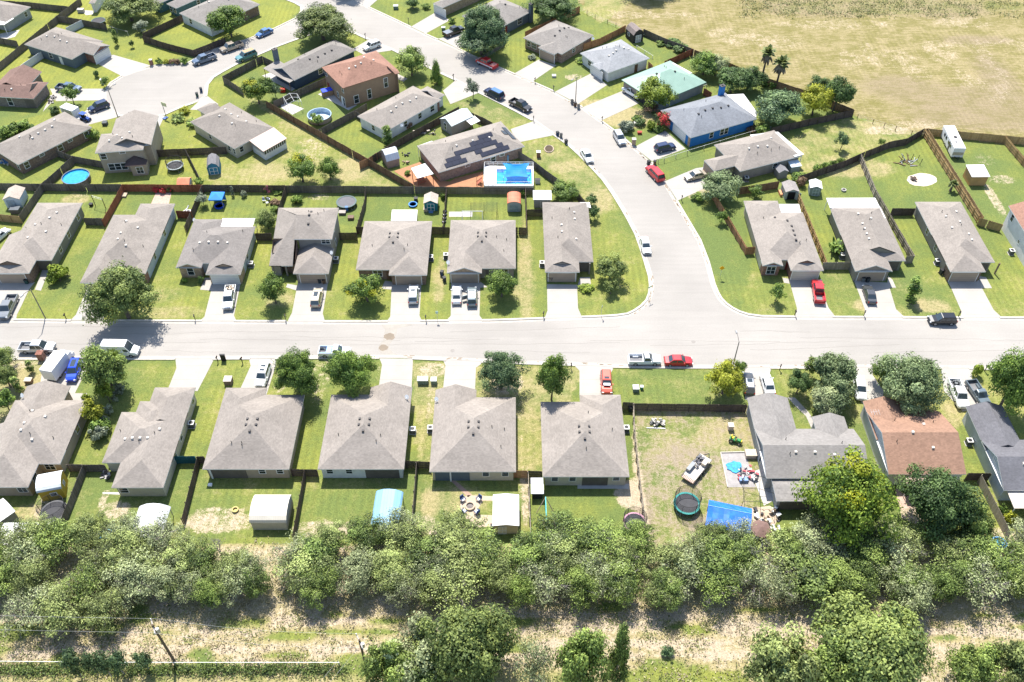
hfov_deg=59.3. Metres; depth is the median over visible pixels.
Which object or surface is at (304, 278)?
garage door
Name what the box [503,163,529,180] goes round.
shade sail
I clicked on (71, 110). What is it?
cargo trailer
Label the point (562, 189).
tree
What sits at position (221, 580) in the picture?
scrub tree
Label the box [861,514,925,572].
scrub tree
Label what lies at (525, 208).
wooden fence
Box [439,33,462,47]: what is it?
driveway
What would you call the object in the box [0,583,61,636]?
scrub tree
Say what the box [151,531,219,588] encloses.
scrub tree
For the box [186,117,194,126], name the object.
shrub
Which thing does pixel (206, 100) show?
driveway
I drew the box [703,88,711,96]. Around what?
wooden fence
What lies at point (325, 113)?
round pool
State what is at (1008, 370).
tree
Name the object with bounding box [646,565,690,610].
scrub tree
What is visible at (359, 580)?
scrub tree
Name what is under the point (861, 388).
parked suv
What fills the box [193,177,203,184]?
shrub
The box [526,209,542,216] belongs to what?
wooden fence
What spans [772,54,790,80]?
palm tree
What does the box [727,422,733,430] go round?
drum
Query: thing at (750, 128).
shrub
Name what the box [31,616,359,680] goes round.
power line
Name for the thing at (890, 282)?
path
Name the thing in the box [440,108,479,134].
outbuilding
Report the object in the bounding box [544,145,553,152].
flower bed
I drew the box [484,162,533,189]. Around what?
deck pool
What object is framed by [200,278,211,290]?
path
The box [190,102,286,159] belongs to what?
house
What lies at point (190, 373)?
driveway
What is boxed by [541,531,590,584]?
scrub tree
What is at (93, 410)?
shrub
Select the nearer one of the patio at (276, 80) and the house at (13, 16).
the patio at (276, 80)
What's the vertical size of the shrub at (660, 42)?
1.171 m
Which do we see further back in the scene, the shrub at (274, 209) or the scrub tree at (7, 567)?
the shrub at (274, 209)
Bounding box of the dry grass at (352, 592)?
[0,531,1022,681]
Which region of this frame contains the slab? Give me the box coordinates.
[721,453,755,486]
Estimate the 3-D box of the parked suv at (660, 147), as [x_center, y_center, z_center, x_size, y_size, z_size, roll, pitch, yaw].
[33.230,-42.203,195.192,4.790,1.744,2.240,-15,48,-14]
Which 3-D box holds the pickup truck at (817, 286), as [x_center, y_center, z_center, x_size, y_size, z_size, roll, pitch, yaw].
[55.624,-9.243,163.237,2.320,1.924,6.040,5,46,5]
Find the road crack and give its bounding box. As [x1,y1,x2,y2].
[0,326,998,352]
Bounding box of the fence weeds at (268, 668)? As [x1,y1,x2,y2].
[0,654,351,681]
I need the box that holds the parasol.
[751,520,770,538]
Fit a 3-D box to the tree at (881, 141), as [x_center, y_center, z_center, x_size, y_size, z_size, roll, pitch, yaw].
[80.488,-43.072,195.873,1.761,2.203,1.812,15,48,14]
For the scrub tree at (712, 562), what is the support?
on the ground at (904, 70)
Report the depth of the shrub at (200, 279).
165.27 m
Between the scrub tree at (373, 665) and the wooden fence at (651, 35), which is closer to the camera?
the scrub tree at (373, 665)
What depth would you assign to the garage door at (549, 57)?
221.81 m
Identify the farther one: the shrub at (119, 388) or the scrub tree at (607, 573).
the shrub at (119, 388)
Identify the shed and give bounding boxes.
[0,498,18,528]
[2,185,28,207]
[35,470,67,501]
[206,153,220,174]
[249,495,292,529]
[381,146,399,168]
[423,192,437,212]
[492,493,518,533]
[507,191,520,211]
[533,190,551,207]
[625,22,643,42]
[774,164,788,178]
[778,180,801,199]
[787,160,801,172]
[808,179,822,195]
[963,165,989,185]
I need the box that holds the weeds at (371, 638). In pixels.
[0,551,1023,681]
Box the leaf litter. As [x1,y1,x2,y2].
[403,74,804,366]
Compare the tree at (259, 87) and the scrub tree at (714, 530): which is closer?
the scrub tree at (714, 530)
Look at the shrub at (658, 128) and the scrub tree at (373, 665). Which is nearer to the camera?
the scrub tree at (373, 665)
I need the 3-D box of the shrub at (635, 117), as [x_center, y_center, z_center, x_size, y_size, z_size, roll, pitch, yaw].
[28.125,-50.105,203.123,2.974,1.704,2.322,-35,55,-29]
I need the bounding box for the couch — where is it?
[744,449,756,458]
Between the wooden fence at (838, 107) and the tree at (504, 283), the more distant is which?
the wooden fence at (838, 107)
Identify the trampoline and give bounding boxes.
[35,494,65,523]
[91,17,105,22]
[165,155,183,171]
[336,195,356,209]
[623,506,647,528]
[673,485,701,515]
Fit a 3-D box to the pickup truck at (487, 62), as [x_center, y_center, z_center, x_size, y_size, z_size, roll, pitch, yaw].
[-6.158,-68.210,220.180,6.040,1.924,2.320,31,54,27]
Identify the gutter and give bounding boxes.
[0,0,653,323]
[13,355,991,367]
[363,6,1023,320]
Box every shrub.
[0,124,12,139]
[6,121,21,135]
[17,119,33,130]
[44,264,69,284]
[48,106,59,113]
[78,396,103,420]
[80,393,90,398]
[85,128,99,138]
[87,416,110,430]
[87,425,108,440]
[93,70,98,77]
[99,76,110,85]
[103,404,113,414]
[110,394,117,401]
[111,383,124,394]
[155,57,162,63]
[171,112,184,122]
[179,105,190,114]
[180,57,187,64]
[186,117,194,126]
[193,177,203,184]
[197,275,204,283]
[240,190,247,197]
[269,198,280,204]
[269,206,277,212]
[273,190,282,194]
[290,195,302,202]
[405,0,420,8]
[420,3,430,9]
[448,17,455,23]
[527,53,535,59]
[578,283,593,293]
[617,120,634,132]
[631,115,642,120]
[635,117,645,125]
[643,101,658,112]
[647,120,655,129]
[652,123,663,132]
[653,111,669,125]
[656,40,664,45]
[660,645,674,656]
[665,38,680,47]
[672,42,687,52]
[690,191,704,200]
[746,126,756,132]
[755,123,769,133]
[791,171,805,180]
[796,176,806,186]
[812,163,822,170]
[820,162,829,167]
[829,160,837,164]
[836,157,845,162]
[971,363,983,375]
[998,503,1008,513]
[1004,510,1018,523]
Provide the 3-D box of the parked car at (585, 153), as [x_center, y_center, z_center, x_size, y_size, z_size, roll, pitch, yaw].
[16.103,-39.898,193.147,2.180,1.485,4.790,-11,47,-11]
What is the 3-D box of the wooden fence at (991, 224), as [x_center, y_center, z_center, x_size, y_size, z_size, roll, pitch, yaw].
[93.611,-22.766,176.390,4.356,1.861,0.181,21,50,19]
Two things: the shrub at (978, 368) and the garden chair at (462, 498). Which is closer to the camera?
the garden chair at (462, 498)
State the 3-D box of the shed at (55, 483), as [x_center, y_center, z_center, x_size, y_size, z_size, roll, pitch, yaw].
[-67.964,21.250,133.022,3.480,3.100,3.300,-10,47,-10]
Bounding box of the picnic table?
[415,177,425,183]
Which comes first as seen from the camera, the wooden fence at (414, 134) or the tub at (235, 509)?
the tub at (235, 509)
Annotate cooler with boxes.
[739,477,747,481]
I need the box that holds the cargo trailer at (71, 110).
[60,103,80,119]
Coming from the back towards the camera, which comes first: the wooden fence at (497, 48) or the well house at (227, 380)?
the wooden fence at (497, 48)
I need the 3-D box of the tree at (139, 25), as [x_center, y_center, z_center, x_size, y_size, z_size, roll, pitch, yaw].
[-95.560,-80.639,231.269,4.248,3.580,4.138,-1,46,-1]
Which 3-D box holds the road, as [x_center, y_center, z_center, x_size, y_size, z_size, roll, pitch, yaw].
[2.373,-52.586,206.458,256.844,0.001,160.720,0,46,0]
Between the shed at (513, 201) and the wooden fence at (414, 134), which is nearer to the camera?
the shed at (513, 201)
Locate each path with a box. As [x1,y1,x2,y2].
[35,270,48,290]
[43,94,54,110]
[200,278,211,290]
[286,284,296,289]
[382,281,391,289]
[451,480,471,495]
[577,277,590,287]
[788,397,812,426]
[887,276,895,287]
[979,276,991,287]
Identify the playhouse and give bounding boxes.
[176,177,192,184]
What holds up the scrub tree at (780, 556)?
on the ground at (904, 70)
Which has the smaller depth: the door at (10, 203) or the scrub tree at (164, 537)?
the scrub tree at (164, 537)
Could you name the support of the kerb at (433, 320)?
on the ground at (904, 70)
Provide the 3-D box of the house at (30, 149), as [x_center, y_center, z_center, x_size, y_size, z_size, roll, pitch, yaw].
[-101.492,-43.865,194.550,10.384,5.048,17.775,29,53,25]
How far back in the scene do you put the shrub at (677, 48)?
224.85 m
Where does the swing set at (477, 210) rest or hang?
on the ground at (904, 70)
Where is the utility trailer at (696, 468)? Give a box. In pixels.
[681,453,711,483]
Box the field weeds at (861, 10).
[734,0,1023,19]
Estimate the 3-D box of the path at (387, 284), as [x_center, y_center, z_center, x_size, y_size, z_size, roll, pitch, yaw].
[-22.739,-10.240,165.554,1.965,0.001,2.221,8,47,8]
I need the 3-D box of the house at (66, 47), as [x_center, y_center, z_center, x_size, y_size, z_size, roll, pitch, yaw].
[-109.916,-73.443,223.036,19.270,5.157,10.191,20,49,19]
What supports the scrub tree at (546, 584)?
on the ground at (904, 70)
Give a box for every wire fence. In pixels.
[14,661,339,666]
[658,127,770,161]
[857,114,924,136]
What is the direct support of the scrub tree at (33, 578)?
on the ground at (904, 70)
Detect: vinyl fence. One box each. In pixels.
[21,52,42,66]
[66,20,83,31]
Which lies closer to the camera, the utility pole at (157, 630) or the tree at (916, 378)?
the utility pole at (157, 630)
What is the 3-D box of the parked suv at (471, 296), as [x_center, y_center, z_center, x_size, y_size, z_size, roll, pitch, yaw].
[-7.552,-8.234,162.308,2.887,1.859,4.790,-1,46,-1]
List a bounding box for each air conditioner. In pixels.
[187,420,196,428]
[248,261,254,267]
[333,256,339,263]
[409,426,416,434]
[427,425,432,432]
[428,254,433,261]
[443,252,447,259]
[539,260,544,267]
[624,425,629,432]
[743,176,748,181]
[839,252,845,259]
[933,258,939,265]
[964,438,973,445]
[1007,248,1015,255]
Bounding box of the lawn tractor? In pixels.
[729,434,742,445]
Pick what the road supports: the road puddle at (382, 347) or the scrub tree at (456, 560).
the road puddle at (382, 347)
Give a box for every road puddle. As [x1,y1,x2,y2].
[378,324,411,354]
[379,344,387,350]
[384,333,394,339]
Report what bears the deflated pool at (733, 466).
on the slab
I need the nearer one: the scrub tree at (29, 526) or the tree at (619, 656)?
the tree at (619, 656)
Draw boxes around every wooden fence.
[0,0,67,11]
[0,0,81,70]
[0,38,18,46]
[0,183,43,190]
[0,214,22,223]
[18,184,43,221]
[40,155,75,183]
[41,184,120,191]
[55,150,102,167]
[56,16,81,23]
[59,464,85,523]
[66,464,107,472]
[82,20,107,30]
[83,218,103,225]
[102,184,124,226]
[122,184,203,191]
[142,36,225,56]
[143,15,183,37]
[156,147,226,156]
[174,456,195,463]
[176,211,192,218]
[180,456,199,524]
[184,185,203,232]
[185,151,198,177]
[197,456,204,463]
[202,185,285,192]
[222,56,272,95]
[255,233,272,240]
[265,101,416,193]
[273,78,326,106]
[277,186,286,209]
[286,185,364,193]
[290,469,318,477]
[291,469,305,541]
[318,103,367,133]
[339,232,357,239]
[356,186,366,232]
[356,227,362,234]
[359,153,377,169]
[366,186,445,193]
[372,107,458,161]
[405,461,429,468]
[412,462,416,520]
[431,227,449,234]
[442,187,446,226]
[447,187,532,194]
[471,112,492,125]
[483,45,503,57]
[514,470,526,477]
[516,227,526,235]
[518,151,585,201]
[525,6,579,35]
[525,187,526,227]
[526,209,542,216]
[527,471,530,531]
[528,471,541,477]
[583,26,625,50]
[622,402,633,409]
[632,403,648,552]
[634,403,747,412]
[643,29,693,55]
[664,49,692,62]
[694,50,853,111]
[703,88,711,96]
[712,196,754,254]
[735,181,779,195]
[771,110,853,132]
[797,193,826,264]
[800,129,923,179]
[822,262,850,269]
[858,154,914,263]
[891,208,914,215]
[922,129,979,222]
[926,128,1023,144]
[927,129,983,219]
[964,473,991,480]
[976,218,1002,231]
[977,474,1010,538]
[1003,136,1023,166]
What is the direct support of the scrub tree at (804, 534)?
on the ground at (904, 70)
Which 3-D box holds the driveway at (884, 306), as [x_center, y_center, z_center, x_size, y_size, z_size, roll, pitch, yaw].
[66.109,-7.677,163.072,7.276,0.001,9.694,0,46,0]
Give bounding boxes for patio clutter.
[753,506,782,535]
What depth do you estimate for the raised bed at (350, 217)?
178.77 m
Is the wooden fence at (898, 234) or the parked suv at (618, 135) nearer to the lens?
the wooden fence at (898, 234)
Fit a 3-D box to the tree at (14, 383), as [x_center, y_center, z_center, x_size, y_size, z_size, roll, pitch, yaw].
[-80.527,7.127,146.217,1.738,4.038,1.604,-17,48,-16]
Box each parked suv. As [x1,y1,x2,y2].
[65,357,82,381]
[87,99,109,112]
[235,47,257,61]
[254,362,271,386]
[310,288,323,307]
[362,39,380,50]
[407,285,419,303]
[462,287,477,306]
[483,87,504,99]
[600,369,613,394]
[612,129,626,144]
[645,164,665,181]
[654,141,676,153]
[741,372,755,395]
[853,375,867,400]
[927,312,957,325]
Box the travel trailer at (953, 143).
[941,125,965,159]
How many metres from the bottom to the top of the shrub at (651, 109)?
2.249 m
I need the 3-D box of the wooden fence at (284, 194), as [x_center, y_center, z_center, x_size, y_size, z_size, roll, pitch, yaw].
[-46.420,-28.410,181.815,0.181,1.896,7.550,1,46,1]
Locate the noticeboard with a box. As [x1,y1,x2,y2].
[219,354,225,360]
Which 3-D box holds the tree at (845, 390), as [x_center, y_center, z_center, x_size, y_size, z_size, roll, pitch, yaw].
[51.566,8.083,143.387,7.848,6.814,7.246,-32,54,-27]
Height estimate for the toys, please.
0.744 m
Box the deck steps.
[476,174,481,184]
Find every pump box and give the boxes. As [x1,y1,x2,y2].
[23,377,33,383]
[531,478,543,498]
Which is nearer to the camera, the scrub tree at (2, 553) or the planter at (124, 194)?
the scrub tree at (2, 553)
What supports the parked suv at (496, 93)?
on the road
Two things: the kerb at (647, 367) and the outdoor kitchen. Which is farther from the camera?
the outdoor kitchen
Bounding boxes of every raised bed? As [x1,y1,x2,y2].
[338,210,345,214]
[347,215,353,219]
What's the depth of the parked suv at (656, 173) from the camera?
187.24 m
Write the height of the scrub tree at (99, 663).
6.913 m
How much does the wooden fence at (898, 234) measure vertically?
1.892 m
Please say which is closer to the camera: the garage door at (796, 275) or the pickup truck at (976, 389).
the pickup truck at (976, 389)
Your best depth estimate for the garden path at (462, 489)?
134.40 m
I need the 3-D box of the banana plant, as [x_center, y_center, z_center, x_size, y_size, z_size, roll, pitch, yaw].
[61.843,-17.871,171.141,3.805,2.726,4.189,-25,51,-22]
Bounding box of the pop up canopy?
[208,192,226,207]
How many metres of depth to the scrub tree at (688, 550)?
122.11 m
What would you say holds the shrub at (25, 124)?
on the ground at (904, 70)
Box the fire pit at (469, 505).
[465,501,474,510]
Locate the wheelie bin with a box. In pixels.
[938,268,944,274]
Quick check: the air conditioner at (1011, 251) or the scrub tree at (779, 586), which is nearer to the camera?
the scrub tree at (779, 586)
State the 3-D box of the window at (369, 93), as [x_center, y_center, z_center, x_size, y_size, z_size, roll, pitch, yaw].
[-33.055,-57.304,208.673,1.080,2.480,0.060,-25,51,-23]
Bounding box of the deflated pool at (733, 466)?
[726,461,741,472]
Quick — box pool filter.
[535,178,539,183]
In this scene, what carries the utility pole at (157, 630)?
on the ground at (904, 70)
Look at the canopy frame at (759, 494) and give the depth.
130.67 m
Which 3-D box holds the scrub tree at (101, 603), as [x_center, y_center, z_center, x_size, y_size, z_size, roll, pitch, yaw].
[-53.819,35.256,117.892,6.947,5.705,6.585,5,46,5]
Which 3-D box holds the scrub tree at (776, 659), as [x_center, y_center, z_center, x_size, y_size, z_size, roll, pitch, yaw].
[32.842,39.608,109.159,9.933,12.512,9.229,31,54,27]
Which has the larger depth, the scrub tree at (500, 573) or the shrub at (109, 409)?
the shrub at (109, 409)
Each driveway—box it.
[0,282,34,319]
[41,359,86,399]
[50,89,103,100]
[72,290,103,319]
[78,108,118,124]
[99,55,149,75]
[158,115,164,126]
[169,359,212,390]
[190,96,217,109]
[201,284,239,320]
[241,359,275,394]
[288,283,327,320]
[345,0,376,6]
[353,40,390,53]
[379,358,412,386]
[388,284,420,320]
[398,74,406,81]
[412,13,448,32]
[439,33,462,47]
[443,81,476,103]
[443,360,481,388]
[448,283,481,320]
[511,121,551,141]
[516,60,555,80]
[545,284,580,317]
[555,74,606,103]
[575,365,612,394]
[582,91,637,119]
[634,131,684,160]
[665,167,705,199]
[745,368,770,399]
[789,280,833,316]
[854,281,902,316]
[856,368,883,402]
[941,368,975,411]
[948,280,999,317]
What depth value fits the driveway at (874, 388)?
148.57 m
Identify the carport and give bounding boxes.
[0,522,48,562]
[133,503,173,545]
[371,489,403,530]
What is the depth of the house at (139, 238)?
168.74 m
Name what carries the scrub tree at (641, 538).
on the ground at (904, 70)
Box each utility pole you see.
[150,618,176,661]
[356,633,365,660]
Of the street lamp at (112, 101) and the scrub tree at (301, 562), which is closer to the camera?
the scrub tree at (301, 562)
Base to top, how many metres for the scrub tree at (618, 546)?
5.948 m
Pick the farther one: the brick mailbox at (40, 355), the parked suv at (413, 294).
the parked suv at (413, 294)
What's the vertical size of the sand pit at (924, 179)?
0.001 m
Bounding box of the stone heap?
[649,418,664,426]
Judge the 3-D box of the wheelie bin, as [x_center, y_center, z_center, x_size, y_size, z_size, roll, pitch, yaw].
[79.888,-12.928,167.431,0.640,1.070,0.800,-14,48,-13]
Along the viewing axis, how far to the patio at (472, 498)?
132.07 m
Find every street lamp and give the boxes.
[20,290,45,318]
[108,83,118,117]
[733,330,738,365]
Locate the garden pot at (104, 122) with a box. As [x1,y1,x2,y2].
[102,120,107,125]
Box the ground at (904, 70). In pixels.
[0,0,1023,681]
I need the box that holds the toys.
[737,465,758,480]
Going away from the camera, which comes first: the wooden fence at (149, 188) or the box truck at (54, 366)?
the box truck at (54, 366)
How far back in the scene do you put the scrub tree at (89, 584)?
119.23 m
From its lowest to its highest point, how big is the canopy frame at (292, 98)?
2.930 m
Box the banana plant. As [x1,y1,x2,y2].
[829,236,844,254]
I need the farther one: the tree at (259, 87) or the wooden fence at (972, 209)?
the tree at (259, 87)
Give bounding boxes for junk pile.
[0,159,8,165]
[9,206,21,213]
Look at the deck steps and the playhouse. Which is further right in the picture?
the deck steps
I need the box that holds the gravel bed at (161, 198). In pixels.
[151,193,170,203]
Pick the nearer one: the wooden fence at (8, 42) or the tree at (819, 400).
the tree at (819, 400)
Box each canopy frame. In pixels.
[283,93,302,110]
[741,475,774,514]
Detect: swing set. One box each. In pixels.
[470,207,483,219]
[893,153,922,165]
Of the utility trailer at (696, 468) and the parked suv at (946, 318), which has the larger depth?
the parked suv at (946, 318)
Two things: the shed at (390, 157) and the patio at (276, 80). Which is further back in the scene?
the patio at (276, 80)
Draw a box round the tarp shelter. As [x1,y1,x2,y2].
[706,500,751,532]
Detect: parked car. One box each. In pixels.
[0,227,10,240]
[255,27,273,37]
[451,285,462,303]
[580,148,593,162]
[639,236,651,253]
[664,354,692,366]
[684,169,706,181]
[759,373,775,393]
[862,285,877,303]
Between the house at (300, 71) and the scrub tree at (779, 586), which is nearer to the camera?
the scrub tree at (779, 586)
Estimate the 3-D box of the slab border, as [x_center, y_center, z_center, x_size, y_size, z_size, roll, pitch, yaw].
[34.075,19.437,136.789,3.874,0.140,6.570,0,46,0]
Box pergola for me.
[411,163,433,185]
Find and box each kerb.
[13,0,650,321]
[14,357,992,369]
[369,7,1023,317]
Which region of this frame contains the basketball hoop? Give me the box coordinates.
[161,102,168,119]
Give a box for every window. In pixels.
[6,98,14,105]
[16,488,28,491]
[23,161,30,168]
[32,472,36,483]
[43,464,56,469]
[57,144,63,151]
[75,424,80,434]
[99,153,107,159]
[108,163,115,170]
[113,163,122,169]
[118,488,129,492]
[120,163,128,169]
[135,166,144,173]
[186,268,194,274]
[258,470,266,473]
[321,240,330,243]
[345,470,352,473]
[353,94,359,103]
[367,88,371,98]
[372,270,382,276]
[383,77,387,87]
[490,156,495,162]
[612,477,619,480]
[765,266,776,273]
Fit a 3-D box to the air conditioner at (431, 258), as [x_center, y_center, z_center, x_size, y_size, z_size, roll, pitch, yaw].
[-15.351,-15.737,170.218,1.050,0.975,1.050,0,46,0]
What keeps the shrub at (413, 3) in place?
on the ground at (904, 70)
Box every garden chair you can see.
[460,494,465,502]
[476,494,481,502]
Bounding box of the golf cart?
[78,111,91,122]
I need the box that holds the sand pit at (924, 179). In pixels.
[907,173,936,185]
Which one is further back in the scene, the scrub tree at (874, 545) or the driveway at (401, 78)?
the driveway at (401, 78)
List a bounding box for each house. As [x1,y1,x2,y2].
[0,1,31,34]
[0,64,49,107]
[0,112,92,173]
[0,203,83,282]
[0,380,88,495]
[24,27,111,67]
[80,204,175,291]
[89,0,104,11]
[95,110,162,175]
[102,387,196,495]
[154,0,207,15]
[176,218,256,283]
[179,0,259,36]
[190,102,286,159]
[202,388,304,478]
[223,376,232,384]
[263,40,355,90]
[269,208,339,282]
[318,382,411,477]
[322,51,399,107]
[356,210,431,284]
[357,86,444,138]
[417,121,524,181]
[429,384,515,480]
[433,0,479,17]
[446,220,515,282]
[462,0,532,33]
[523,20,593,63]
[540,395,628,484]
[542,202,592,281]
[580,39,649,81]
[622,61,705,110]
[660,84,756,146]
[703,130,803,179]
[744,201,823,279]
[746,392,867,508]
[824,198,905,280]
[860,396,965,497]
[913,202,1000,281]
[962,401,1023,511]
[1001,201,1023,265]
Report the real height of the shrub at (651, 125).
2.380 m
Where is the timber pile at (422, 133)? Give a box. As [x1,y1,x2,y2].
[413,129,435,134]
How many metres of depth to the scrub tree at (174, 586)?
119.57 m
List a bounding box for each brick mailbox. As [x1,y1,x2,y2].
[35,350,45,360]
[632,137,635,145]
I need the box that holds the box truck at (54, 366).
[39,349,74,380]
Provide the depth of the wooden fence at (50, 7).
240.77 m
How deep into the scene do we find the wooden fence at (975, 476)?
134.70 m
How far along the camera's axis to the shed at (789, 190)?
183.03 m
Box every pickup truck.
[0,293,18,319]
[17,339,56,353]
[54,82,81,91]
[191,52,217,65]
[219,40,243,52]
[221,284,236,309]
[317,344,350,357]
[442,25,464,36]
[475,57,498,69]
[508,97,532,111]
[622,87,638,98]
[627,352,660,365]
[811,279,825,303]
[947,378,969,408]
[964,379,990,403]
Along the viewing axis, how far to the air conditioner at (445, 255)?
170.36 m
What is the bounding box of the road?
[0,0,1023,368]
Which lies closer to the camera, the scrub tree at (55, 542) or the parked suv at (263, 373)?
the scrub tree at (55, 542)
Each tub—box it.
[232,506,238,512]
[321,87,332,96]
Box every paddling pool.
[214,202,223,209]
[408,201,416,207]
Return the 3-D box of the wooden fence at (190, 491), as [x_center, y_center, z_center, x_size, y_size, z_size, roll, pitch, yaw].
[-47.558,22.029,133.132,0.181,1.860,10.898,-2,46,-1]
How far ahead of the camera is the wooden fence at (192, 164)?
189.91 m
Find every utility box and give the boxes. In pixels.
[417,376,427,384]
[430,377,436,384]
[632,384,638,391]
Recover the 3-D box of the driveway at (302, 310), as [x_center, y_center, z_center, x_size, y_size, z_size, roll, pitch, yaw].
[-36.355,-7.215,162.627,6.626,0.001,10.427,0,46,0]
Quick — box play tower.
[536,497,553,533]
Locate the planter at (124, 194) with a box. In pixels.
[121,192,127,197]
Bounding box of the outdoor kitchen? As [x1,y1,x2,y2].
[77,8,84,12]
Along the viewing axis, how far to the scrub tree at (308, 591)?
118.93 m
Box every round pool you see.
[61,168,90,184]
[307,108,331,124]
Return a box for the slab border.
[720,451,743,486]
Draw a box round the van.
[99,339,140,357]
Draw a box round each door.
[0,274,26,282]
[6,200,15,207]
[93,47,111,64]
[209,167,218,174]
[210,275,240,283]
[299,274,326,282]
[386,271,391,279]
[395,276,421,284]
[427,204,434,210]
[433,4,445,17]
[450,274,478,282]
[498,527,506,533]
[510,205,518,211]
[539,49,554,63]
[548,273,575,281]
[590,65,602,80]
[635,35,640,42]
[672,123,685,142]
[703,162,714,177]
[790,271,819,279]
[811,189,819,195]
[856,272,885,280]
[948,272,979,281]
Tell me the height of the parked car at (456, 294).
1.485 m
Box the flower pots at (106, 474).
[100,467,110,479]
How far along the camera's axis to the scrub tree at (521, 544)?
121.11 m
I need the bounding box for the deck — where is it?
[395,162,482,186]
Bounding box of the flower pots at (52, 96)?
[48,95,56,103]
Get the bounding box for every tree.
[0,345,17,366]
[0,364,17,387]
[0,388,15,410]
[0,522,15,548]
[0,527,51,568]
[0,543,19,587]
[0,544,33,596]
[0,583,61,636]
[7,511,51,555]
[8,376,24,392]
[8,555,57,601]
[24,359,34,372]
[25,516,82,569]
[27,573,107,639]
[58,83,79,104]
[58,646,82,677]
[59,510,114,555]
[60,566,107,607]
[67,559,108,596]
[74,535,129,586]
[76,342,126,388]
[77,255,164,325]
[77,586,127,635]
[79,649,99,674]
[87,347,127,381]
[88,649,112,676]
[91,546,165,617]
[92,380,114,402]
[99,0,163,24]
[99,508,141,543]
[99,517,152,563]
[105,648,128,676]
[108,562,157,599]
[109,535,156,583]
[111,29,117,43]
[129,652,151,669]
[132,20,147,32]
[132,508,186,554]
[145,553,189,602]
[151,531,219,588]
[151,550,199,599]
[169,539,218,579]
[172,567,209,606]
[187,570,230,608]
[194,192,206,204]
[194,552,244,601]
[205,4,250,36]
[210,538,222,553]
[212,561,254,608]
[215,543,259,587]
[233,546,271,587]
[236,561,274,598]
[239,76,272,103]
[254,208,276,228]
[254,271,286,303]
[268,529,312,584]
[270,82,282,96]
[270,535,343,606]
[272,343,320,396]
[283,151,316,181]
[293,1,355,40]
[294,533,340,570]
[295,564,342,610]
[308,113,324,125]
[308,519,348,548]
[316,156,342,179]
[321,348,378,397]
[329,543,381,598]
[336,510,390,559]
[341,273,385,304]
[358,636,414,681]
[360,538,409,587]
[372,549,421,596]
[375,504,420,540]
[379,610,444,681]
[381,124,392,145]
[381,513,427,560]
[381,564,425,609]
[393,44,429,75]
[398,534,458,591]
[409,596,522,681]
[410,545,455,595]
[410,655,452,681]
[412,557,481,615]
[414,563,457,606]
[424,504,487,562]
[427,528,485,597]
[430,59,443,85]
[454,524,518,589]
[455,27,502,55]
[458,0,509,51]
[463,77,479,97]
[476,554,517,592]
[477,350,530,394]
[484,269,518,296]
[494,528,563,593]
[502,531,549,576]
[502,573,540,610]
[507,634,554,681]
[515,549,577,607]
[521,0,579,21]
[529,508,589,558]
[533,352,571,400]
[536,525,575,564]
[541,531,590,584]
[551,177,580,201]
[551,560,601,616]
[552,626,612,681]
[559,513,624,575]
[564,549,614,599]
[585,193,597,204]
[589,206,600,218]
[593,561,635,597]
[594,252,629,283]
[596,519,647,569]
[598,535,642,575]
[599,556,647,608]
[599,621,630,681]
[603,280,618,293]
[614,518,659,561]
[634,76,678,107]
[635,535,695,583]
[638,566,683,612]
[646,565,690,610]
[654,541,707,601]
[663,531,707,575]
[682,530,710,558]
[688,544,745,596]
[689,49,722,74]
[693,519,724,544]
[694,529,741,570]
[695,565,741,610]
[696,519,743,561]
[701,169,742,201]
[702,526,748,569]
[704,358,747,397]
[706,53,730,75]
[713,66,753,92]
[715,211,728,222]
[723,516,758,545]
[723,533,767,576]
[731,557,785,608]
[733,360,747,371]
[737,64,769,90]
[742,618,826,681]
[748,184,764,197]
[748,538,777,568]
[755,88,805,124]
[755,524,817,585]
[760,44,776,72]
[766,565,800,605]
[768,282,787,300]
[768,527,809,565]
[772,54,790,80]
[775,542,839,610]
[787,367,813,393]
[789,509,850,563]
[790,444,906,551]
[795,521,848,564]
[800,83,833,115]
[802,586,940,681]
[804,354,816,373]
[807,74,830,90]
[807,636,858,681]
[808,368,858,409]
[810,386,845,415]
[812,351,858,387]
[817,553,871,602]
[825,74,857,111]
[832,131,850,149]
[834,563,880,607]
[843,519,894,566]
[843,538,895,587]
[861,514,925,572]
[862,534,911,588]
[868,354,895,380]
[870,350,956,415]
[874,518,932,563]
[878,138,885,144]
[883,562,936,617]
[885,557,932,605]
[894,462,988,543]
[905,275,922,304]
[921,532,973,569]
[921,561,958,602]
[923,549,984,602]
[927,522,999,573]
[940,550,1016,612]
[944,641,1004,681]
[948,179,958,191]
[956,503,998,540]
[972,531,1023,591]
[986,344,1023,417]
[992,638,1023,681]
[999,536,1023,596]
[1000,557,1023,599]
[1004,535,1023,559]
[1007,515,1023,548]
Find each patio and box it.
[0,30,18,38]
[84,10,92,14]
[102,492,119,494]
[262,73,293,90]
[281,102,303,114]
[319,93,355,109]
[449,212,471,216]
[460,495,492,526]
[578,484,628,488]
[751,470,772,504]
[751,506,777,531]
[895,489,915,508]

